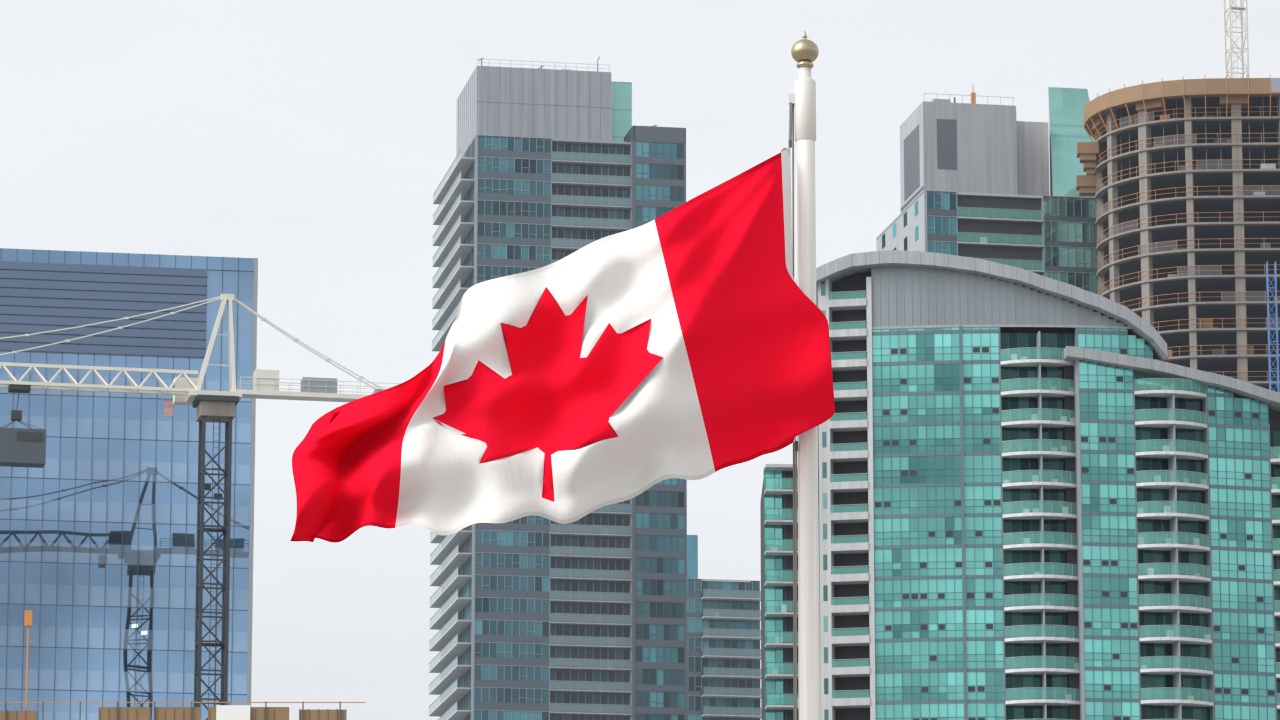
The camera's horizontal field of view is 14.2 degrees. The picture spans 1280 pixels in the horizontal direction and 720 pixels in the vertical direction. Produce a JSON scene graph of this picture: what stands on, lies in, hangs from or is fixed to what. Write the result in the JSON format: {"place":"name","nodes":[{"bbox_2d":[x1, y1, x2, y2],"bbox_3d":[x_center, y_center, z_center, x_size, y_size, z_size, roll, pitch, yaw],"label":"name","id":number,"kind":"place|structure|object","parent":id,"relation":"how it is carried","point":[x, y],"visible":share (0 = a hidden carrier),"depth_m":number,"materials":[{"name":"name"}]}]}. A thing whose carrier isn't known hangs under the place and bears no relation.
{"place":"outdoors","nodes":[
{"label":"outdoors","id":0,"kind":"place"},
{"bbox_2d":[0,248,258,719],"bbox_3d":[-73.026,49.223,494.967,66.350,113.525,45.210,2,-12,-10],"label":"office tower","id":1,"kind":"structure","parent":0,"point":[98,521],"depth_m":484.02,"materials":[{"name":"blue glass"}]},
{"bbox_2d":[428,56,687,719],"bbox_3d":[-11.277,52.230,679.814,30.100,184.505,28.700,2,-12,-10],"label":"condo tower","id":2,"kind":"structure","parent":0,"point":[535,617],"depth_m":674.88,"materials":[{"name":"grey"}]},
{"bbox_2d":[0,0,1279,719],"label":"sky","id":3,"kind":"structure","parent":0,"point":[314,141],"materials":[{"name":"white"}]},
{"bbox_2d":[686,534,761,719],"bbox_3d":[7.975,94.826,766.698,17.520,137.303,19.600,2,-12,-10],"label":"condo block","id":4,"kind":"structure","parent":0,"point":[723,653],"depth_m":769.55,"materials":[{"name":"grey"}]},
{"bbox_2d":[876,84,1105,294],"bbox_3d":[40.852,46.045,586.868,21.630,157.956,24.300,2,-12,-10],"label":"condo tower","id":5,"kind":"structure","parent":0,"point":[974,180],"depth_m":589.01,"materials":[{"name":"grey"}]},
{"bbox_2d":[760,250,1279,719],"bbox_3d":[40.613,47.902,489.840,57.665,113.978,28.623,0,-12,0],"label":"apartment building","id":6,"kind":"structure","parent":0,"point":[1040,497],"depth_m":485.55,"materials":[{"name":"teal glass"}]},
{"label":"ground","id":7,"kind":"structure","parent":0,"visible":0},
{"bbox_2d":[0,610,365,719],"bbox_3d":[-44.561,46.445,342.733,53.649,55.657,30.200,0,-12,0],"label":"construction site","id":8,"kind":"object","parent":7,"relation":"on","point":[228,712],"visible":1,"depth_m":332.51,"materials":[{"name":"concrete"}]},
{"bbox_2d":[0,293,400,719],"bbox_3d":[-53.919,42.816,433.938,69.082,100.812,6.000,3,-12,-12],"label":"tower crane","id":9,"kind":"object","parent":7,"relation":"on","point":[22,447],"visible":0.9,"depth_m":444.19,"materials":[{"name":"painted steel"},{"name":"concrete"}]},
{"bbox_2d":[1076,74,1279,392],"bbox_3d":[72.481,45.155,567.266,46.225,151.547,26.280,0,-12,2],"label":"tower under construction","id":10,"kind":"structure","parent":7,"relation":"on","point":[1186,173],"depth_m":572.35,"materials":[{"name":"raw concrete"},{"name":"plywood"},{"name":"painted metal"}]},
{"bbox_2d":[1223,0,1249,78],"bbox_3d":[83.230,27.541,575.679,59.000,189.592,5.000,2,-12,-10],"label":"tower crane","id":11,"kind":"object","parent":7,"relation":"on","point":[1241,8],"visible":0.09,"depth_m":586.33,"materials":[{"name":"metal"}]},
{"bbox_2d":[1265,261,1279,392],"bbox_3d":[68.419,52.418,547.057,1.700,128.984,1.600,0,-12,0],"label":"builders hoist","id":12,"kind":"object","parent":7,"relation":"on","point":[1268,327],"visible":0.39,"depth_m":558.83,"materials":[{"name":"blue"}]},
{"label":"plaza paving","id":13,"kind":"structure","parent":0,"visible":0},
{"bbox_2d":[290,30,834,719],"bbox_3d":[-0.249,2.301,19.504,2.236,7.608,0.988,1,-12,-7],"label":"flag pole","id":14,"kind":"object","parent":13,"relation":"on","point":[690,340],"visible":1,"depth_m":20.08,"materials":[{"name":"fabric"}]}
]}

